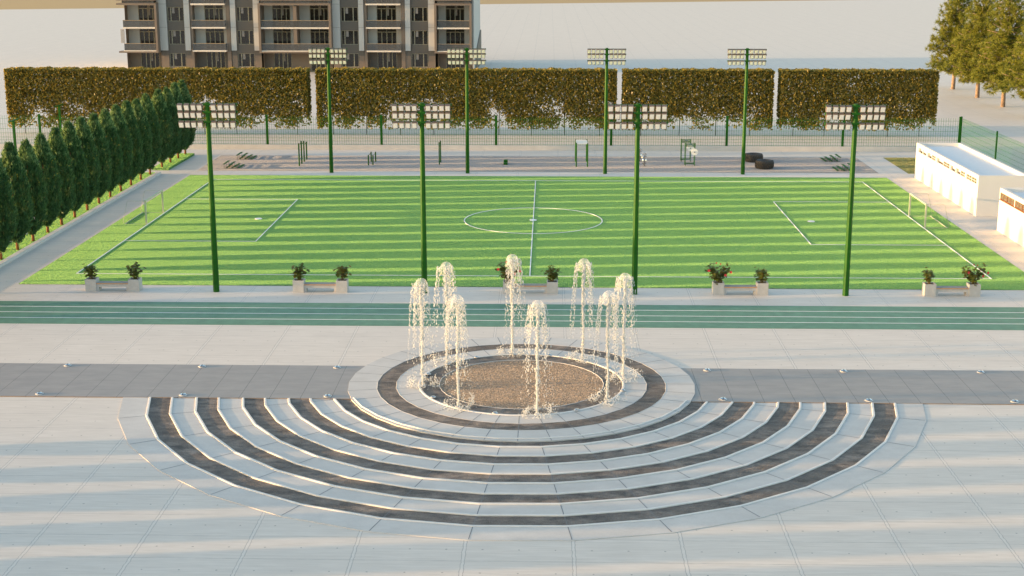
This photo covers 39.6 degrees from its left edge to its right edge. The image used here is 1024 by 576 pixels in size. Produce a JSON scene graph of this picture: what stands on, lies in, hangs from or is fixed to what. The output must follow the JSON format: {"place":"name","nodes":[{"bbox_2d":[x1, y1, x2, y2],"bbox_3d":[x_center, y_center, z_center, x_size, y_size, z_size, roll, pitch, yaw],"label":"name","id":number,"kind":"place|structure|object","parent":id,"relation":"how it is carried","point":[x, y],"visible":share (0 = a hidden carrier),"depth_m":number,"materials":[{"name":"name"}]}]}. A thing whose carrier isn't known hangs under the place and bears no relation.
{"place":"outdoors","nodes":[
{"label":"outdoors","id":0,"kind":"place"},
{"bbox_2d":[0,0,815,9],"bbox_3d":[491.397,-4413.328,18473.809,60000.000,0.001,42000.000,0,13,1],"label":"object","id":1,"kind":"structure","parent":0,"point":[48,4],"depth_m":436.84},
{"bbox_2d":[0,0,1023,575],"bbox_3d":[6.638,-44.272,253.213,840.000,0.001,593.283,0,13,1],"label":"ground","id":2,"kind":"structure","parent":0,"point":[86,488],"depth_m":58.71,"materials":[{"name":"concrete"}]},
{"bbox_2d":[0,172,160,267],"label":"grass planter","id":3,"kind":"object","parent":2,"relation":"on","point":[26,245],"visible":0.72,"depth_m":84.85,"materials":[{"name":"stone"}]},
{"bbox_2d":[0,158,18,259],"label":"conifer tree","id":4,"kind":"object","parent":3,"relation":"on","point":[8,215],"visible":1,"depth_m":73.39,"materials":[{"name":"green plant"}]},
{"bbox_2d":[0,139,34,249],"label":"conifer tree","id":5,"kind":"object","parent":3,"relation":"on","point":[12,162],"visible":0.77,"depth_m":75.49,"materials":[{"name":"green plant"}]},
{"bbox_2d":[15,137,48,240],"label":"conifer tree","id":6,"kind":"object","parent":3,"relation":"on","point":[28,157],"visible":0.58,"depth_m":77.85,"materials":[{"name":"green plant"}]},
{"bbox_2d":[30,131,63,232],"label":"conifer tree","id":7,"kind":"object","parent":3,"relation":"on","point":[44,153],"visible":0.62,"depth_m":80.14,"materials":[{"name":"green plant"}]},
{"bbox_2d":[45,126,75,224],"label":"conifer tree","id":8,"kind":"object","parent":3,"relation":"on","point":[59,147],"visible":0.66,"depth_m":82.42,"materials":[{"name":"green plant"}]},
{"bbox_2d":[60,120,89,217],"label":"conifer tree","id":9,"kind":"object","parent":3,"relation":"on","point":[72,141],"visible":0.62,"depth_m":84.72,"materials":[{"name":"green plant"}]},
{"bbox_2d":[71,116,102,209],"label":"conifer tree","id":10,"kind":"object","parent":3,"relation":"on","point":[82,127],"visible":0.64,"depth_m":87.03,"materials":[{"name":"green plant"}]},
{"bbox_2d":[84,111,112,203],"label":"conifer tree","id":11,"kind":"object","parent":3,"relation":"on","point":[102,144],"visible":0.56,"depth_m":89.43,"materials":[{"name":"green plant"}]},
{"bbox_2d":[96,107,123,196],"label":"conifer tree","id":12,"kind":"object","parent":3,"relation":"on","point":[110,129],"visible":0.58,"depth_m":91.67,"materials":[{"name":"green plant"}]},
{"bbox_2d":[110,103,133,190],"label":"conifer tree","id":13,"kind":"object","parent":3,"relation":"on","point":[123,130],"visible":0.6,"depth_m":93.99,"materials":[{"name":"green plant"}]},
{"bbox_2d":[120,99,143,184],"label":"conifer tree","id":14,"kind":"object","parent":3,"relation":"on","point":[127,110],"visible":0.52,"depth_m":96.28,"materials":[{"name":"green plant"}]},
{"bbox_2d":[131,98,153,179],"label":"conifer tree","id":15,"kind":"object","parent":3,"relation":"on","point":[142,121],"visible":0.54,"depth_m":98.63,"materials":[{"name":"green plant"}]},
{"bbox_2d":[140,93,162,174],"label":"conifer tree","id":16,"kind":"object","parent":3,"relation":"on","point":[149,111],"visible":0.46,"depth_m":100.90,"materials":[{"name":"green plant"}]},
{"bbox_2d":[85,277,142,291],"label":"planter bench","id":17,"kind":"object","parent":2,"relation":"on","point":[132,284],"visible":1,"depth_m":67.90,"materials":[{"name":"concrete"}]},
{"bbox_2d":[82,263,98,278],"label":"potted shrub","id":18,"kind":"object","parent":17,"relation":"on","point":[90,271],"visible":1,"depth_m":67.80,"materials":[{"name":"green plant"}]},
{"bbox_2d":[125,262,145,278],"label":"potted shrub","id":19,"kind":"object","parent":17,"relation":"on","point":[134,272],"visible":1,"depth_m":67.87,"materials":[{"name":"green plant"}]},
{"bbox_2d":[3,66,311,133],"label":"tall hedge","id":20,"kind":"object","parent":2,"relation":"on","point":[102,84],"visible":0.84,"depth_m":123.38,"materials":[{"name":"green plant"}]},
{"bbox_2d":[152,152,194,169],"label":"grass planter","id":21,"kind":"object","parent":2,"relation":"on","point":[175,160],"visible":0.91,"depth_m":107.97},
{"bbox_2d":[151,89,175,166],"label":"conifer tree","id":22,"kind":"object","parent":21,"relation":"on","point":[160,106],"visible":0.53,"depth_m":104.03,"materials":[{"name":"green plant"}]},
{"bbox_2d":[160,87,182,162],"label":"conifer tree","id":23,"kind":"object","parent":21,"relation":"on","point":[169,99],"visible":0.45,"depth_m":106.39,"materials":[{"name":"green plant"}]},
{"bbox_2d":[170,81,189,157],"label":"conifer tree","id":24,"kind":"object","parent":21,"relation":"on","point":[175,90],"visible":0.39,"depth_m":108.67,"materials":[{"name":"green plant"}]},
{"bbox_2d":[177,79,196,153],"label":"conifer tree","id":25,"kind":"object","parent":21,"relation":"on","point":[184,93],"visible":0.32,"depth_m":110.67,"materials":[{"name":"green plant"}]},
{"bbox_2d":[177,102,237,291],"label":"floodlight mast","id":26,"kind":"object","parent":2,"relation":"on","point":[226,113],"visible":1,"depth_m":65.95,"materials":[{"name":"green metal"}]},
{"bbox_2d":[116,0,480,72],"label":"apartment block","id":27,"kind":"structure","parent":2,"relation":"on","point":[378,34],"depth_m":185.16,"materials":[{"name":"grey concrete"}]},
{"bbox_2d":[138,5,153,19],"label":"window","id":28,"kind":"structure","parent":27,"relation":"in","point":[146,12],"depth_m":186.10,"materials":[{"name":"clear glass"}]},
{"bbox_2d":[139,29,155,42],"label":"window","id":29,"kind":"structure","parent":27,"relation":"in","point":[146,35],"depth_m":186.83,"materials":[{"name":"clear glass"}]},
{"bbox_2d":[141,53,159,67],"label":"window","id":30,"kind":"structure","parent":27,"relation":"in","point":[149,60],"depth_m":187.51,"materials":[{"name":"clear glass"}]},
{"bbox_2d":[167,7,183,20],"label":"window","id":31,"kind":"structure","parent":27,"relation":"in","point":[174,13],"depth_m":184.97,"materials":[{"name":"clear glass"}]},
{"bbox_2d":[169,30,184,43],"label":"window","id":32,"kind":"structure","parent":27,"relation":"in","point":[175,36],"depth_m":185.65,"materials":[{"name":"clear glass"}]},
{"bbox_2d":[170,53,185,66],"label":"window","id":33,"kind":"structure","parent":27,"relation":"in","point":[176,59],"depth_m":186.35,"materials":[{"name":"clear glass"}]},
{"bbox_2d":[204,5,222,19],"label":"window","id":34,"kind":"structure","parent":27,"relation":"in","point":[212,12],"depth_m":185.87,"materials":[{"name":"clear glass"}]},
{"bbox_2d":[205,29,224,42],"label":"window","id":35,"kind":"structure","parent":27,"relation":"in","point":[212,35],"depth_m":186.60,"materials":[{"name":"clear glass"}]},
{"bbox_2d":[207,52,225,67],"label":"window","id":36,"kind":"structure","parent":27,"relation":"in","point":[214,59],"depth_m":187.33,"materials":[{"name":"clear glass"}]},
{"bbox_2d":[236,7,252,20],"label":"window","id":37,"kind":"structure","parent":27,"relation":"in","point":[243,13],"depth_m":184.74,"materials":[{"name":"grey glass"}]},
{"bbox_2d":[237,30,253,43],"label":"window","id":38,"kind":"structure","parent":27,"relation":"in","point":[244,36],"depth_m":185.42,"materials":[{"name":"grey glass"}]},
{"bbox_2d":[238,53,254,66],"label":"window","id":39,"kind":"structure","parent":27,"relation":"in","point":[245,59],"depth_m":186.10,"materials":[{"name":"grey glass"}]},
{"bbox_2d":[272,5,289,19],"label":"window","id":40,"kind":"structure","parent":27,"relation":"in","point":[279,12],"depth_m":185.65,"materials":[{"name":"black glass"}]},
{"bbox_2d":[273,29,290,43],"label":"window","id":41,"kind":"structure","parent":27,"relation":"in","point":[280,36],"depth_m":186.37,"materials":[{"name":"black glass"}]},
{"bbox_2d":[274,53,291,67],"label":"window","id":42,"kind":"structure","parent":27,"relation":"in","point":[284,60],"depth_m":187.10,"materials":[{"name":"grey glass"}]},
{"bbox_2d":[310,5,327,19],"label":"window","id":43,"kind":"structure","parent":27,"relation":"in","point":[317,12],"depth_m":185.55,"materials":[{"name":"black glass"}]},
{"bbox_2d":[310,29,328,43],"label":"window","id":44,"kind":"structure","parent":27,"relation":"in","point":[318,36],"depth_m":186.24,"materials":[{"name":"black glass"}]},
{"bbox_2d":[341,7,357,20],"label":"window","id":45,"kind":"structure","parent":27,"relation":"in","point":[347,13],"depth_m":184.38,"materials":[{"name":"black glass"}]},
{"bbox_2d":[341,30,358,44],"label":"window","id":46,"kind":"structure","parent":27,"relation":"in","point":[349,37],"depth_m":185.10,"materials":[{"name":"grey glass"}]},
{"bbox_2d":[342,53,358,66],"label":"window","id":47,"kind":"structure","parent":27,"relation":"in","point":[353,58],"depth_m":185.78,"materials":[{"name":"grey glass"}]},
{"bbox_2d":[376,5,395,19],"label":"window","id":48,"kind":"structure","parent":27,"relation":"in","point":[384,12],"depth_m":185.33,"materials":[{"name":"black glass"}]},
{"bbox_2d":[377,29,396,43],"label":"window","id":49,"kind":"structure","parent":27,"relation":"in","point":[384,36],"depth_m":186.01,"materials":[{"name":"black glass"}]},
{"bbox_2d":[378,52,396,68],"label":"window","id":50,"kind":"structure","parent":27,"relation":"in","point":[385,59],"depth_m":186.74,"materials":[{"name":"grey glass"}]},
{"bbox_2d":[411,31,427,44],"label":"window","id":51,"kind":"structure","parent":27,"relation":"in","point":[417,37],"depth_m":184.88,"materials":[{"name":"grey glass"}]},
{"bbox_2d":[411,7,427,21],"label":"window","id":52,"kind":"structure","parent":27,"relation":"in","point":[418,14],"depth_m":184.20,"materials":[{"name":"black glass"}]},
{"bbox_2d":[412,54,427,66],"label":"window","id":53,"kind":"structure","parent":27,"relation":"in","point":[418,60],"depth_m":185.55,"materials":[{"name":"grey glass"}]},
{"bbox_2d":[446,5,463,19],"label":"window","id":54,"kind":"structure","parent":27,"relation":"in","point":[453,12],"depth_m":185.10,"materials":[{"name":"black glass"}]},
{"bbox_2d":[446,53,464,67],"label":"window","id":55,"kind":"structure","parent":27,"relation":"in","point":[447,65],"depth_m":186.55,"materials":[{"name":"grey glass"}]},
{"bbox_2d":[446,29,464,43],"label":"window","id":56,"kind":"structure","parent":27,"relation":"in","point":[453,36],"depth_m":185.78,"materials":[{"name":"black glass"}]},
{"bbox_2d":[292,278,348,292],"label":"planter bench","id":57,"kind":"object","parent":2,"relation":"on","point":[302,285],"visible":1,"depth_m":67.65,"materials":[{"name":"concrete"}]},
{"bbox_2d":[290,263,309,279],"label":"potted shrub","id":58,"kind":"object","parent":57,"relation":"on","point":[297,273],"visible":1,"depth_m":67.65,"materials":[{"name":"green plant"}]},
{"bbox_2d":[333,265,351,280],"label":"potted shrub","id":59,"kind":"object","parent":57,"relation":"on","point":[342,272],"visible":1,"depth_m":67.69,"materials":[{"name":"green plant"}]},
{"bbox_2d":[308,47,347,172],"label":"floodlight mast","id":60,"kind":"object","parent":2,"relation":"on","point":[319,51],"visible":1,"depth_m":101.74,"materials":[{"name":"green metal"}]},
{"bbox_2d":[391,102,451,293],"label":"floodlight mast","id":61,"kind":"object","parent":2,"relation":"on","point":[428,112],"visible":1,"depth_m":65.68,"materials":[{"name":"green metal"}]},
{"bbox_2d":[314,67,617,134],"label":"tall hedge","id":62,"kind":"object","parent":2,"relation":"on","point":[418,81],"visible":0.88,"depth_m":122.77,"materials":[{"name":"green plant"}]},
{"bbox_2d":[447,48,485,172],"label":"floodlight mast","id":63,"kind":"object","parent":2,"relation":"on","point":[460,51],"visible":1,"depth_m":101.46,"materials":[{"name":"green metal"}]},
{"bbox_2d":[0,114,961,151],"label":"wire fence","id":64,"kind":"object","parent":2,"relation":"on","point":[610,147],"visible":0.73,"depth_m":114.93,"materials":[{"name":"metal"}]},
{"bbox_2d":[0,396,1023,404],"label":"walkway edge","id":65,"kind":"object","parent":2,"relation":"on","point":[316,398],"visible":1,"depth_m":51.34,"materials":[{"name":"tile"}]},
{"bbox_2d":[0,363,1023,404],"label":"walkway","id":66,"kind":"structure","parent":2,"relation":"on","point":[712,385],"depth_m":53.50,"materials":[{"name":"grey concrete"}]},
{"bbox_2d":[348,337,694,441],"bbox_3d":[0.354,3.587,53.520,13.000,0.102,13.000,0,13,1],"label":"fountain basin","id":67,"kind":"object","parent":66,"relation":"on","point":[523,384],"visible":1,"depth_m":52.72,"materials":[{"name":"stone"}]},
{"bbox_2d":[19,175,1023,289],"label":"football pitch","id":68,"kind":"object","parent":2,"relation":"on","point":[664,218],"visible":0.92,"depth_m":80.94,"materials":[{"name":"green plant"}]},
{"bbox_2d":[77,183,207,272],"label":"pitch line","id":69,"kind":"object","parent":68,"relation":"on","point":[140,229],"visible":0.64,"depth_m":82.35,"materials":[{"name":"white paint"}]},
{"bbox_2d":[123,190,163,223],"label":"football goal","id":70,"kind":"object","parent":68,"relation":"on","point":[152,196],"visible":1,"depth_m":86.46,"materials":[{"name":"beige paint"}]},
{"bbox_2d":[220,179,803,181],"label":"pitch line","id":71,"kind":"object","parent":68,"relation":"on","point":[511,180],"visible":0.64,"depth_m":99.91,"materials":[{"name":"white paint"}]},
{"bbox_2d":[464,208,602,233],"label":"circle","id":72,"kind":"object","parent":68,"relation":"on","point":[531,233],"visible":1,"depth_m":83.47,"materials":[{"name":"white paint"}]},
{"bbox_2d":[76,273,991,278],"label":"pitch line","id":73,"kind":"object","parent":68,"relation":"on","point":[558,276],"visible":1,"depth_m":70.85,"materials":[{"name":"white paint"}]},
{"bbox_2d":[863,182,990,277],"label":"pitch line","id":74,"kind":"object","parent":68,"relation":"on","point":[926,230],"visible":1,"depth_m":81.96,"materials":[{"name":"white paint"}]},
{"bbox_2d":[908,193,948,227],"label":"football goal","id":75,"kind":"object","parent":68,"relation":"on","point":[919,199],"visible":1,"depth_m":83.80,"materials":[{"name":"beige paint"}]},
{"bbox_2d":[118,397,926,540],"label":"stone steps","id":76,"kind":"structure","parent":2,"relation":"on","point":[346,463],"depth_m":45.11,"materials":[{"name":"grey stone"}]},
{"bbox_2d":[503,279,557,293],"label":"planter bench","id":77,"kind":"object","parent":2,"relation":"on","point":[511,287],"visible":1,"depth_m":67.39,"materials":[{"name":"concrete"}]},
{"bbox_2d":[495,261,520,283],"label":"flowering shrub","id":78,"kind":"object","parent":77,"relation":"on","point":[506,274],"visible":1,"depth_m":67.35,"materials":[{"name":"green plant"}]},
{"bbox_2d":[541,265,562,281],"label":"potted shrub","id":79,"kind":"object","parent":77,"relation":"on","point":[552,274],"visible":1,"depth_m":67.36,"materials":[{"name":"green plant"}]},
{"bbox_2d":[197,155,877,172],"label":"gym court","id":80,"kind":"object","parent":2,"relation":"on","point":[542,164],"visible":0.79,"depth_m":107.51,"materials":[{"name":"grey rubber"}]},
{"bbox_2d":[298,141,307,165],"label":"pull up bars","id":81,"kind":"object","parent":80,"relation":"on","point":[301,143],"visible":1,"depth_m":107.81,"materials":[{"name":"green paint"}]},
{"bbox_2d":[575,139,587,166],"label":"ladder frame","id":82,"kind":"object","parent":80,"relation":"on","point":[581,142],"visible":1,"depth_m":106.86,"materials":[{"name":"green paint"}]},
{"bbox_2d":[684,143,697,165],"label":"weight rack","id":83,"kind":"object","parent":80,"relation":"on","point":[694,151],"visible":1,"depth_m":106.39,"materials":[{"name":"metal"}]},
{"bbox_2d":[745,152,762,162],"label":"tractor tyre","id":84,"kind":"object","parent":80,"relation":"on","point":[752,156],"visible":0.82,"depth_m":108.46,"materials":[{"name":"rubber"}]},
{"bbox_2d":[755,159,773,168],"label":"tractor tyre","id":85,"kind":"object","parent":80,"relation":"on","point":[764,163],"visible":1,"depth_m":105.13,"materials":[{"name":"rubber"}]},
{"bbox_2d":[587,48,625,173],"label":"floodlight mast","id":86,"kind":"object","parent":2,"relation":"on","point":[606,60],"visible":1,"depth_m":101.24,"materials":[{"name":"green metal"}]},
{"bbox_2d":[608,103,667,294],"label":"floodlight mast","id":87,"kind":"object","parent":2,"relation":"on","point":[652,114],"visible":1,"depth_m":65.42,"materials":[{"name":"green metal"}]},
{"bbox_2d":[621,67,774,135],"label":"tall hedge","id":88,"kind":"object","parent":2,"relation":"on","point":[713,83],"visible":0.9,"depth_m":122.24,"materials":[{"name":"green plant"}]},
{"bbox_2d":[712,281,768,294],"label":"planter bench","id":89,"kind":"object","parent":2,"relation":"on","point":[721,288],"visible":1,"depth_m":67.15,"materials":[{"name":"concrete"}]},
{"bbox_2d":[705,262,731,284],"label":"flowering shrub","id":90,"kind":"object","parent":89,"relation":"on","point":[717,275],"visible":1,"depth_m":67.10,"materials":[{"name":"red plant"}]},
{"bbox_2d":[754,267,769,282],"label":"potted shrub","id":91,"kind":"object","parent":89,"relation":"on","point":[760,276],"visible":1,"depth_m":67.00,"materials":[{"name":"green plant"}]},
{"bbox_2d":[727,48,766,174],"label":"floodlight mast","id":92,"kind":"object","parent":2,"relation":"on","point":[734,55],"visible":1,"depth_m":100.97,"materials":[{"name":"green metal"}]},
{"bbox_2d":[824,104,885,295],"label":"floodlight mast","id":93,"kind":"object","parent":2,"relation":"on","point":[834,115],"visible":1,"depth_m":65.20,"materials":[{"name":"green metal"}]},
{"bbox_2d":[776,68,939,135],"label":"tall hedge","id":94,"kind":"object","parent":2,"relation":"on","point":[791,100],"visible":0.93,"depth_m":121.90,"materials":[{"name":"green plant"}]},
{"bbox_2d":[884,158,915,173],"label":"lawn patch","id":95,"kind":"object","parent":2,"relation":"on","point":[907,169],"visible":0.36,"depth_m":108.01,"materials":[{"name":"green plant"}]},
{"bbox_2d":[922,282,980,296],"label":"planter bench","id":96,"kind":"object","parent":2,"relation":"on","point":[969,289],"visible":1,"depth_m":66.90,"materials":[{"name":"concrete"}]},
{"bbox_2d":[961,263,988,285],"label":"flowering shrub","id":97,"kind":"object","parent":96,"relation":"on","point":[972,276],"visible":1,"depth_m":66.80,"materials":[{"name":"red plant"}]},
{"bbox_2d":[924,0,983,88],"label":"pine tree","id":98,"kind":"object","parent":2,"relation":"on","point":[948,34],"visible":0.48,"depth_m":162.51,"materials":[{"name":"green plant"}]},
{"bbox_2d":[914,143,1023,215],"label":"white hut","id":99,"kind":"object","parent":2,"relation":"on","point":[969,179],"visible":0.99,"depth_m":91.38,"materials":[{"name":"paint"}]},
{"bbox_2d":[941,0,1006,97],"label":"pine tree","id":100,"kind":"object","parent":2,"relation":"on","point":[976,32],"visible":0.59,"depth_m":153.26,"materials":[{"name":"green plant"}]},
{"bbox_2d":[960,116,1023,169],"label":"wire fence","id":101,"kind":"object","parent":2,"relation":"on","point":[996,144],"visible":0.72,"depth_m":105.72,"materials":[{"name":"metal"}]},
{"bbox_2d":[970,0,1023,106],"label":"pine tree","id":102,"kind":"object","parent":2,"relation":"on","point":[1000,54],"visible":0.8,"depth_m":144.21,"materials":[{"name":"green plant"}]},
{"bbox_2d":[992,21,1023,100],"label":"pine tree","id":103,"kind":"object","parent":2,"relation":"on","point":[1015,68],"visible":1,"depth_m":136.47,"materials":[{"name":"green plant"}]},
{"bbox_2d":[997,188,1023,246],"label":"white hut","id":104,"kind":"object","parent":2,"relation":"on","point":[1010,223],"visible":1,"depth_m":80.17,"materials":[{"name":"paint"}]},
{"bbox_2d":[0,301,1023,329],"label":"running track","id":105,"kind":"structure","parent":0,"point":[99,313],"depth_m":63.44,"materials":[{"name":"green rubber"}]},
{"bbox_2d":[0,311,937,317],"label":"track line","id":106,"kind":"object","parent":105,"relation":"on","point":[476,314],"visible":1,"depth_m":63.60,"materials":[{"name":"white paint"}]},
{"bbox_2d":[14,317,982,323],"bbox_3d":[1.565,1.444,62.531,90.000,0.006,0.054,0,13,1],"label":"track line","id":107,"kind":"object","parent":105,"relation":"on","point":[499,320],"visible":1,"depth_m":62.58,"materials":[{"name":"white paint"}]},
{"bbox_2d":[34,306,1023,312],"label":"track line","id":108,"kind":"object","parent":105,"relation":"on","point":[527,309],"visible":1,"depth_m":64.48,"materials":[{"name":"white paint"}]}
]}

